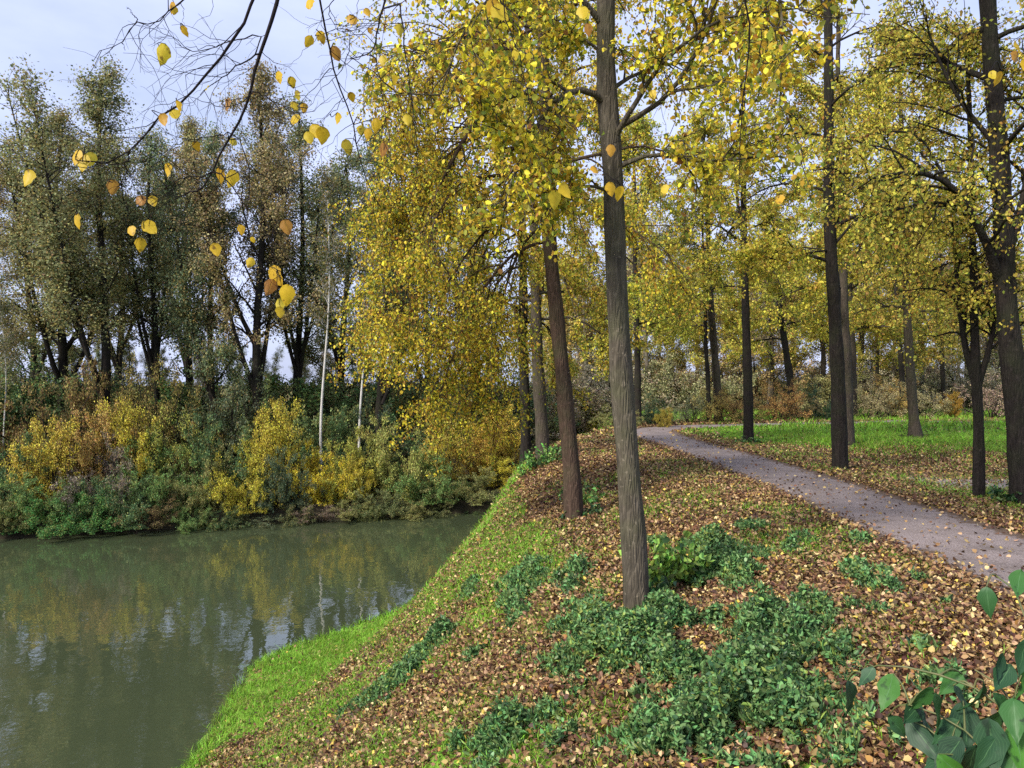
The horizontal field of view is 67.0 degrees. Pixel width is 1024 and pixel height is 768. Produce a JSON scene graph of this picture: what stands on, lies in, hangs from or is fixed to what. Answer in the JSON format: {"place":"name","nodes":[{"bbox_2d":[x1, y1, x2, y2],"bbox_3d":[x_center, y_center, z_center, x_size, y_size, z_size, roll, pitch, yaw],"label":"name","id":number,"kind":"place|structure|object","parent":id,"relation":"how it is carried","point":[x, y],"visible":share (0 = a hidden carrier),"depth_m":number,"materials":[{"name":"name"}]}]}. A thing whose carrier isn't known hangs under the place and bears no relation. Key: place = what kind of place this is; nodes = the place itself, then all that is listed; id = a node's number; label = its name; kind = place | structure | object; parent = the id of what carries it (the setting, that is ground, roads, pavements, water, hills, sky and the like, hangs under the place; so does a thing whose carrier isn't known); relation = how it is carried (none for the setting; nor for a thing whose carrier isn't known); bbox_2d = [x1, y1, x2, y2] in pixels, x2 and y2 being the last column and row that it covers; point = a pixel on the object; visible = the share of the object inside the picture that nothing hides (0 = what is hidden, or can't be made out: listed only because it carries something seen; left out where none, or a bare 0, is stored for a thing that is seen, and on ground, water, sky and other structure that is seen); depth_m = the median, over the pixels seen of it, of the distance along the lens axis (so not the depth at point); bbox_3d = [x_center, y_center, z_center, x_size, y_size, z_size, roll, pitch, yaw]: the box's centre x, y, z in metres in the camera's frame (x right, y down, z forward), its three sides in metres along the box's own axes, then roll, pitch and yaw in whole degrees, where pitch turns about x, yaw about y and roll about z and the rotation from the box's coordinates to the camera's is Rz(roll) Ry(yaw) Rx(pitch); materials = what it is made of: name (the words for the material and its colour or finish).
{"place":"outdoors","nodes":[
{"label":"outdoors","id":0,"kind":"place"},
{"bbox_2d":[58,0,213,129],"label":"overhanging branch","id":1,"kind":"object","parent":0,"point":[163,53],"visible":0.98,"depth_m":2.37,"materials":[{"name":"plant"}]},
{"bbox_2d":[23,0,254,256],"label":"overhanging branch","id":2,"kind":"object","parent":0,"point":[83,161],"visible":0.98,"depth_m":2.43,"materials":[{"name":"yellow plant"}]},
{"bbox_2d":[117,0,342,337],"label":"overhanging branch","id":3,"kind":"object","parent":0,"point":[275,280],"visible":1,"depth_m":2.51,"materials":[{"name":"yellow plant"}]},
{"bbox_2d":[0,513,485,767],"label":"water","id":4,"kind":"structure","parent":0,"point":[128,650],"depth_m":16.78,"materials":[{"name":"green liquid"}]},
{"bbox_2d":[275,0,420,253],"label":"overhanging branch","id":5,"kind":"object","parent":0,"point":[320,134],"visible":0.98,"depth_m":2.51,"materials":[{"name":"yellow plant"}]},
{"bbox_2d":[319,0,453,236],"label":"overhanging branch","id":6,"kind":"object","parent":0,"point":[407,119],"visible":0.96,"depth_m":2.51,"materials":[{"name":"yellow plant"}]},
{"bbox_2d":[0,385,1023,767],"bbox_3d":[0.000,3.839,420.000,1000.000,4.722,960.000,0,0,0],"label":"ground","id":7,"kind":"structure","parent":0,"point":[462,507],"depth_m":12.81,"materials":[{"name":"green plant"}]},
{"bbox_2d":[0,291,25,466],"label":"birch tree","id":8,"kind":"object","parent":7,"relation":"on","point":[3,310],"visible":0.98,"depth_m":30.00,"materials":[{"name":"green plant"}]},
{"bbox_2d":[0,151,32,362],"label":"woodland tree","id":9,"kind":"object","parent":7,"relation":"on","point":[3,205],"visible":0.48,"depth_m":33.19,"materials":[{"name":"green plant"}]},
{"bbox_2d":[0,430,72,513],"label":"shrub","id":10,"kind":"object","parent":7,"relation":"on","point":[3,494],"visible":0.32,"depth_m":26.52,"materials":[{"name":"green plant"}]},
{"bbox_2d":[0,364,79,469],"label":"shrub","id":11,"kind":"object","parent":7,"relation":"on","point":[2,396],"visible":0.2,"depth_m":31.34,"materials":[{"name":"green plant"}]},
{"bbox_2d":[0,414,84,513],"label":"shrub","id":12,"kind":"object","parent":7,"relation":"on","point":[54,455],"visible":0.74,"depth_m":26.39,"materials":[{"name":"yellow plant"}]},
{"bbox_2d":[0,470,87,524],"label":"shrub","id":13,"kind":"object","parent":7,"relation":"on","point":[21,492],"visible":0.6,"depth_m":25.10,"materials":[{"name":"green plant"}]},
{"bbox_2d":[0,162,103,398],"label":"woodland tree","id":14,"kind":"object","parent":7,"relation":"on","point":[34,348],"visible":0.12,"depth_m":43.60,"materials":[{"name":"green plant"}]},
{"bbox_2d":[0,354,119,483],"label":"shrub","id":15,"kind":"object","parent":7,"relation":"on","point":[83,404],"visible":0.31,"depth_m":30.20,"materials":[{"name":"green plant"}]},
{"bbox_2d":[1,484,130,541],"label":"shrub","id":16,"kind":"object","parent":7,"relation":"on","point":[63,525],"visible":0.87,"depth_m":25.15,"materials":[{"name":"green plant"}]},
{"bbox_2d":[0,99,157,413],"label":"woodland tree","id":17,"kind":"object","parent":7,"relation":"on","point":[64,347],"visible":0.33,"depth_m":33.47,"materials":[{"name":"green plant"}]},
{"bbox_2d":[0,52,162,462],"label":"woodland tree","id":18,"kind":"object","parent":7,"relation":"on","point":[50,231],"visible":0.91,"depth_m":30.61,"materials":[{"name":"green plant"}]},
{"bbox_2d":[0,354,186,466],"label":"shrub","id":19,"kind":"object","parent":7,"relation":"on","point":[114,378],"visible":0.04,"depth_m":33.30,"materials":[{"name":"green plant"}]},
{"bbox_2d":[36,428,152,528],"bbox_3d":[-14.189,3.382,26.942,3.786,3.674,4.089,0,0,-37],"label":"shrub","id":20,"kind":"object","parent":7,"relation":"on","point":[115,457],"visible":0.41,"depth_m":26.89,"materials":[{"name":"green plant"}]},
{"bbox_2d":[52,399,138,488],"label":"shrub","id":21,"kind":"object","parent":7,"relation":"on","point":[86,452],"visible":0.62,"depth_m":27.83,"materials":[{"name":"plant"}]},
{"bbox_2d":[60,460,167,536],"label":"shrub","id":22,"kind":"object","parent":7,"relation":"on","point":[131,513],"visible":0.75,"depth_m":25.73,"materials":[{"name":"green plant"}]},
{"bbox_2d":[43,128,184,395],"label":"woodland tree","id":23,"kind":"object","parent":7,"relation":"on","point":[115,360],"visible":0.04,"depth_m":44.66,"materials":[{"name":"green plant"}]},
{"bbox_2d":[93,395,163,488],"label":"shrub","id":24,"kind":"object","parent":7,"relation":"on","point":[123,434],"visible":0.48,"depth_m":28.14,"materials":[{"name":"yellow plant"}]},
{"bbox_2d":[91,125,207,412],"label":"woodland tree","id":25,"kind":"object","parent":7,"relation":"on","point":[153,278],"visible":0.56,"depth_m":33.79,"materials":[{"name":"green plant"}]},
{"bbox_2d":[104,427,210,517],"bbox_3d":[-12.335,3.407,27.509,3.824,3.676,3.540,0,0,23],"label":"shrub","id":26,"kind":"object","parent":7,"relation":"on","point":[157,485],"visible":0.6,"depth_m":27.27,"materials":[{"name":"green plant"}]},
{"bbox_2d":[107,349,227,472],"bbox_3d":[-14.435,1.519,31.368,4.750,5.930,3.239,0,0,25],"label":"shrub","id":27,"kind":"object","parent":7,"relation":"on","point":[144,398],"visible":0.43,"depth_m":30.97,"materials":[{"name":"green plant"}]},
{"bbox_2d":[132,404,228,501],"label":"shrub","id":28,"kind":"object","parent":7,"relation":"on","point":[158,440],"visible":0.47,"depth_m":28.26,"materials":[{"name":"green plant"}]},
{"bbox_2d":[131,110,248,385],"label":"woodland tree","id":29,"kind":"object","parent":7,"relation":"on","point":[192,129],"visible":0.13,"depth_m":39.75,"materials":[{"name":"green plant"}]},
{"bbox_2d":[161,500,220,533],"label":"shrub","id":30,"kind":"object","parent":7,"relation":"on","point":[186,525],"visible":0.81,"depth_m":26.55,"materials":[{"name":"green plant"}]},
{"bbox_2d":[135,121,266,451],"bbox_3d":[-12.947,-3.868,32.501,5.087,15.233,4.127,0,0,-22],"label":"woodland tree","id":31,"kind":"object","parent":7,"relation":"on","point":[210,370],"visible":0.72,"depth_m":32.01,"materials":[{"name":"green plant"}]},
{"bbox_2d":[158,442,244,517],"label":"shrub","id":32,"kind":"object","parent":7,"relation":"on","point":[202,501],"visible":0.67,"depth_m":27.43,"materials":[{"name":"green plant"}]},
{"bbox_2d":[169,409,270,503],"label":"shrub","id":33,"kind":"object","parent":7,"relation":"on","point":[202,447],"visible":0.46,"depth_m":28.35,"materials":[{"name":"green plant"}]},
{"bbox_2d":[174,359,277,470],"bbox_3d":[-11.546,1.628,32.367,4.267,5.327,2.910,0,0,-43],"label":"shrub","id":34,"kind":"object","parent":7,"relation":"on","point":[232,422],"visible":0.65,"depth_m":31.83,"materials":[{"name":"green plant"}]},
{"bbox_2d":[115,347,350,462],"bbox_3d":[-13.083,1.423,35.662,10.871,6.111,8.831,0,0,33],"label":"shrub","id":35,"kind":"object","parent":7,"relation":"on","point":[308,391],"visible":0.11,"depth_m":34.59,"materials":[{"name":"green plant"}]},
{"bbox_2d":[203,438,284,523],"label":"shrub","id":36,"kind":"object","parent":7,"relation":"on","point":[224,486],"visible":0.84,"depth_m":27.59,"materials":[{"name":"yellow plant"}]},
{"bbox_2d":[160,55,331,465],"bbox_3d":[-11.257,-5.043,32.791,6.832,17.832,6.504,0,0,-26],"label":"woodland tree","id":37,"kind":"object","parent":7,"relation":"on","point":[264,115],"visible":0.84,"depth_m":32.43,"materials":[{"name":"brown plant"}]},
{"bbox_2d":[244,395,305,488],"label":"shrub","id":38,"kind":"object","parent":7,"relation":"on","point":[269,440],"visible":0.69,"depth_m":29.49,"materials":[{"name":"yellow plant"}]},
{"bbox_2d":[246,444,326,512],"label":"shrub","id":39,"kind":"object","parent":7,"relation":"on","point":[283,485],"visible":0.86,"depth_m":28.05,"materials":[{"name":"green plant"}]},
{"bbox_2d":[224,90,369,424],"bbox_3d":[-9.930,-4.940,35.603,5.638,17.000,7.212,0,0,18],"label":"woodland tree","id":40,"kind":"object","parent":7,"relation":"on","point":[297,359],"visible":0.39,"depth_m":35.37,"materials":[{"name":"green plant"}]},
{"bbox_2d":[213,357,384,461],"bbox_3d":[-9.213,1.491,34.425,7.547,5.661,6.988,0,0,-19],"label":"shrub","id":41,"kind":"object","parent":7,"relation":"on","point":[267,387],"visible":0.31,"depth_m":33.08,"materials":[{"name":"green plant"}]},
{"bbox_2d":[276,439,354,512],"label":"shrub","id":42,"kind":"object","parent":7,"relation":"on","point":[314,480],"visible":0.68,"depth_m":29.20,"materials":[{"name":"yellow plant"}]},
{"bbox_2d":[274,403,365,477],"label":"shrub","id":43,"kind":"object","parent":7,"relation":"on","point":[338,433],"visible":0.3,"depth_m":32.26,"materials":[{"name":"green plant"}]},
{"bbox_2d":[299,153,356,472],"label":"birch tree","id":44,"kind":"object","parent":7,"relation":"on","point":[330,188],"visible":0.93,"depth_m":31.51,"materials":[{"name":"green plant"}]},
{"bbox_2d":[278,142,382,413],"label":"woodland tree","id":45,"kind":"object","parent":7,"relation":"on","point":[314,358],"visible":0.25,"depth_m":40.80,"materials":[{"name":"green plant"}]},
{"bbox_2d":[296,424,389,502],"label":"shrub","id":46,"kind":"object","parent":7,"relation":"on","point":[357,454],"visible":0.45,"depth_m":29.73,"materials":[{"name":"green plant"}]},
{"bbox_2d":[271,362,415,439],"bbox_3d":[-7.805,1.281,38.935,6.610,4.985,9.691,0,0,21],"label":"shrub","id":47,"kind":"object","parent":7,"relation":"on","point":[349,399],"visible":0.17,"depth_m":37.36,"materials":[{"name":"green plant"}]},
{"bbox_2d":[341,453,382,502],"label":"shrub","id":48,"kind":"object","parent":7,"relation":"on","point":[368,482],"visible":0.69,"depth_m":29.48,"materials":[{"name":"yellow plant"}]},
{"bbox_2d":[341,185,387,447],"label":"birch tree","id":49,"kind":"object","parent":7,"relation":"on","point":[366,308],"visible":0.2,"depth_m":32.04,"materials":[{"name":"green plant"}]},
{"bbox_2d":[320,395,412,475],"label":"shrub","id":50,"kind":"object","parent":7,"relation":"on","point":[363,423],"visible":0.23,"depth_m":32.66,"materials":[{"name":"green plant"}]},
{"bbox_2d":[346,486,415,518],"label":"shrub","id":51,"kind":"object","parent":7,"relation":"on","point":[394,507],"visible":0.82,"depth_m":28.74,"materials":[{"name":"green plant"}]},
{"bbox_2d":[336,413,441,500],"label":"shrub","id":52,"kind":"object","parent":7,"relation":"on","point":[413,468],"visible":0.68,"depth_m":29.79,"materials":[{"name":"green plant"}]},
{"bbox_2d":[339,117,463,447],"bbox_3d":[-4.974,-4.106,34.661,6.057,15.931,4.241,0,0,43],"label":"woodland tree","id":53,"kind":"object","parent":7,"relation":"on","point":[381,398],"visible":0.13,"depth_m":34.71,"materials":[{"name":"green plant"}]},
{"bbox_2d":[315,353,511,458],"bbox_3d":[-5.627,1.401,39.108,9.452,6.164,11.636,0,0,36],"label":"shrub","id":54,"kind":"object","parent":7,"relation":"on","point":[394,400],"visible":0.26,"depth_m":36.30,"materials":[{"name":"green plant"}]},
{"bbox_2d":[373,442,471,511],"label":"shrub","id":55,"kind":"object","parent":7,"relation":"on","point":[445,484],"visible":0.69,"depth_m":29.66,"materials":[{"name":"green plant"}]},
{"bbox_2d":[414,415,476,484],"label":"shrub","id":56,"kind":"object","parent":7,"relation":"on","point":[455,439],"visible":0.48,"depth_m":31.65,"materials":[{"name":"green plant"}]},
{"bbox_2d":[420,466,500,508],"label":"shrub","id":57,"kind":"object","parent":7,"relation":"on","point":[476,496],"visible":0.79,"depth_m":30.13,"materials":[{"name":"green plant"}]},
{"bbox_2d":[447,419,507,484],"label":"shrub","id":58,"kind":"object","parent":7,"relation":"on","point":[480,445],"visible":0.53,"depth_m":32.99,"materials":[{"name":"yellow plant"}]},
{"bbox_2d":[479,400,531,468],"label":"shrub","id":59,"kind":"object","parent":7,"relation":"on","point":[510,451],"visible":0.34,"depth_m":34.61,"materials":[{"name":"yellow plant"}]},
{"bbox_2d":[392,0,640,464],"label":"lime tree","id":60,"kind":"object","parent":7,"relation":"on","point":[525,444],"visible":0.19,"depth_m":17.93,"materials":[{"name":"yellow plant"}]},
{"bbox_2d":[372,0,664,459],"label":"lime tree","id":61,"kind":"object","parent":7,"relation":"on","point":[541,428],"visible":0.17,"depth_m":17.31,"materials":[{"name":"yellow plant"}]},
{"bbox_2d":[317,0,753,521],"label":"lime tree","id":62,"kind":"object","parent":7,"relation":"on","point":[447,195],"visible":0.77,"depth_m":11.20,"materials":[{"name":"yellow plant"}]},
{"bbox_2d":[542,218,607,392],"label":"woodland tree","id":63,"kind":"object","parent":7,"relation":"on","point":[583,318],"visible":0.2,"depth_m":54.76,"materials":[{"name":"yellow plant"}]},
{"bbox_2d":[338,0,869,609],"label":"lime tree","id":64,"kind":"object","parent":7,"relation":"on","point":[564,38],"visible":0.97,"depth_m":6.27,"materials":[{"name":"yellow plant"}]},
{"bbox_2d":[190,418,1023,767],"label":"leaf litter","id":65,"kind":"object","parent":7,"relation":"on","point":[972,616],"visible":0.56,"depth_m":7.12,"materials":[{"name":"brown plant"}]},
{"bbox_2d":[530,364,691,439],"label":"shrub","id":66,"kind":"object","parent":7,"relation":"on","point":[584,413],"visible":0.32,"depth_m":43.12,"materials":[{"name":"green plant"}]},
{"bbox_2d":[575,105,720,423],"bbox_3d":[4.952,-4.296,28.886,5.378,12.492,6.061,0,0,0],"label":"lime tree","id":67,"kind":"object","parent":7,"relation":"on","point":[660,326],"visible":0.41,"depth_m":29.16,"materials":[{"name":"yellow plant"}]},
{"bbox_2d":[600,172,712,406],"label":"woodland tree","id":68,"kind":"object","parent":7,"relation":"on","point":[652,220],"visible":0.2,"depth_m":49.42,"materials":[{"name":"yellow plant"}]},
{"bbox_2d":[334,516,993,767],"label":"ground cover","id":69,"kind":"object","parent":7,"relation":"on","point":[756,679],"visible":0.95,"depth_m":5.03,"materials":[{"name":"green plant"}]},
{"bbox_2d":[618,530,714,587],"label":"nettle clump","id":70,"kind":"object","parent":7,"relation":"on","point":[666,562],"visible":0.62,"depth_m":7.19,"materials":[{"name":"green plant"}]},
{"bbox_2d":[632,340,785,410],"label":"shrub","id":71,"kind":"object","parent":7,"relation":"on","point":[664,388],"visible":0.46,"depth_m":46.33,"materials":[{"name":"green plant"}]},
{"bbox_2d":[679,384,738,422],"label":"shrub","id":72,"kind":"object","parent":7,"relation":"on","point":[718,404],"visible":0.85,"depth_m":31.64,"materials":[{"name":"brown plant"}]},
{"bbox_2d":[679,270,741,401],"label":"woodland tree","id":73,"kind":"object","parent":7,"relation":"on","point":[698,338],"visible":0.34,"depth_m":47.29,"materials":[{"name":"yellow plant"}]},
{"bbox_2d":[640,102,782,420],"bbox_3d":[8.337,-4.810,32.137,5.686,13.548,5.662,0,0,0],"label":"lime tree","id":74,"kind":"object","parent":7,"relation":"on","point":[736,321],"visible":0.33,"depth_m":32.12,"materials":[{"name":"yellow plant"}]},
{"bbox_2d":[640,187,784,421],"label":"lime tree","id":75,"kind":"object","parent":7,"relation":"on","point":[738,306],"visible":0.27,"depth_m":31.78,"materials":[{"name":"yellow plant"}]},
{"bbox_2d":[636,0,857,440],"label":"lime tree","id":76,"kind":"object","parent":7,"relation":"on","point":[748,423],"visible":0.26,"depth_m":21.09,"materials":[{"name":"yellow plant"}]},
{"bbox_2d":[717,240,817,408],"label":"woodland tree","id":77,"kind":"object","parent":7,"relation":"on","point":[764,352],"visible":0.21,"depth_m":45.75,"materials":[{"name":"yellow plant"}]},
{"bbox_2d":[705,340,830,408],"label":"shrub","id":78,"kind":"object","parent":7,"relation":"on","point":[766,375],"visible":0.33,"depth_m":46.63,"materials":[{"name":"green plant"}]},
{"bbox_2d":[730,278,808,406],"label":"woodland tree","id":79,"kind":"object","parent":7,"relation":"on","point":[766,337],"visible":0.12,"depth_m":46.03,"materials":[{"name":"yellow plant"}]},
{"bbox_2d":[742,378,812,420],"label":"shrub","id":80,"kind":"object","parent":7,"relation":"on","point":[776,406],"visible":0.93,"depth_m":32.60,"materials":[{"name":"brown plant"}]},
{"bbox_2d":[727,195,828,416],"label":"lime tree","id":81,"kind":"object","parent":7,"relation":"on","point":[785,349],"visible":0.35,"depth_m":36.15,"materials":[{"name":"yellow plant"}]},
{"bbox_2d":[661,0,976,469],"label":"lime tree","id":82,"kind":"object","parent":7,"relation":"on","point":[839,427],"visible":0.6,"depth_m":14.42,"materials":[{"name":"yellow plant"}]},
{"bbox_2d":[774,204,872,390],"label":"woodland tree","id":83,"kind":"object","parent":7,"relation":"on","point":[823,349],"visible":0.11,"depth_m":48.24,"materials":[{"name":"yellow plant"}]},
{"bbox_2d":[725,0,969,446],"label":"lime tree","id":84,"kind":"object","parent":7,"relation":"on","point":[818,286],"visible":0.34,"depth_m":20.87,"materials":[{"name":"yellow plant"}]},
{"bbox_2d":[793,140,921,414],"bbox_3d":[17.052,-5.292,38.799,5.988,14.484,6.385,0,0,0],"label":"lime tree","id":85,"kind":"object","parent":7,"relation":"on","point":[815,267],"visible":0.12,"depth_m":38.46,"materials":[{"name":"yellow plant"}]},
{"bbox_2d":[853,379,907,418],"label":"shrub","id":86,"kind":"object","parent":7,"relation":"on","point":[878,408],"visible":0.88,"depth_m":36.14,"materials":[{"name":"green plant"}]},
{"bbox_2d":[853,265,922,399],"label":"woodland tree","id":87,"kind":"object","parent":7,"relation":"on","point":[876,357],"visible":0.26,"depth_m":42.64,"materials":[{"name":"yellow plant"}]},
{"bbox_2d":[830,351,970,408],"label":"shrub","id":88,"kind":"object","parent":7,"relation":"on","point":[881,372],"visible":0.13,"depth_m":49.01,"materials":[{"name":"brown plant"}]},
{"bbox_2d":[787,0,1023,504],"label":"lime tree","id":89,"kind":"object","parent":7,"relation":"on","point":[1003,218],"visible":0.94,"depth_m":10.06,"materials":[{"name":"yellow plant"}]},
{"bbox_2d":[821,20,991,437],"bbox_3d":[12.054,-4.487,23.229,4.984,13.030,5.763,0,0,17],"label":"lime tree","id":90,"kind":"object","parent":7,"relation":"on","point":[905,329],"visible":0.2,"depth_m":22.93,"materials":[{"name":"yellow plant"}]},
{"bbox_2d":[851,193,968,413],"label":"lime tree","id":91,"kind":"object","parent":7,"relation":"on","point":[901,367],"visible":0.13,"depth_m":38.62,"materials":[{"name":"yellow plant"}]},
{"bbox_2d":[827,1,1023,496],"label":"lime tree","id":92,"kind":"object","parent":7,"relation":"on","point":[973,296],"visible":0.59,"depth_m":10.72,"materials":[{"name":"yellow plant"}]},
{"bbox_2d":[894,381,958,418],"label":"shrub","id":93,"kind":"object","parent":7,"relation":"on","point":[921,405],"visible":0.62,"depth_m":37.50,"materials":[{"name":"green plant"}]},
{"bbox_2d":[870,176,993,412],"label":"lime tree","id":94,"kind":"object","parent":7,"relation":"on","point":[941,350],"visible":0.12,"depth_m":41.27,"materials":[{"name":"yellow plant"}]},
{"bbox_2d":[844,569,1023,767],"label":"leafy shrub","id":95,"kind":"object","parent":7,"relation":"on","point":[961,728],"visible":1,"depth_m":1.35,"materials":[{"name":"green plant"}]},
{"bbox_2d":[933,371,1004,416],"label":"shrub","id":96,"kind":"object","parent":7,"relation":"on","point":[995,410],"visible":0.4,"depth_m":38.10,"materials":[{"name":"green plant"}]},
{"bbox_2d":[917,341,1023,408],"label":"shrub","id":97,"kind":"object","parent":7,"relation":"on","point":[951,376],"visible":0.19,"depth_m":48.08,"materials":[{"name":"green plant"}]},
{"bbox_2d":[0,0,1023,385],"label":"sky","id":98,"kind":"structure","parent":0,"point":[41,29],"materials":[{"name":"white"}]},
{"bbox_2d":[487,0,572,209],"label":"overhanging branch","id":99,"kind":"object","parent":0,"point":[496,9],"visible":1,"depth_m":3.01,"materials":[{"name":"yellow plant"}]},
{"bbox_2d":[576,0,717,201],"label":"overhanging branch","id":100,"kind":"object","parent":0,"point":[582,13],"visible":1,"depth_m":3.00,"materials":[{"name":"yellow plant"}]},
{"bbox_2d":[637,420,1023,602],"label":"path","id":101,"kind":"structure","parent":0,"point":[915,534],"depth_m":9.47,"materials":[{"name":"grey gravel"}]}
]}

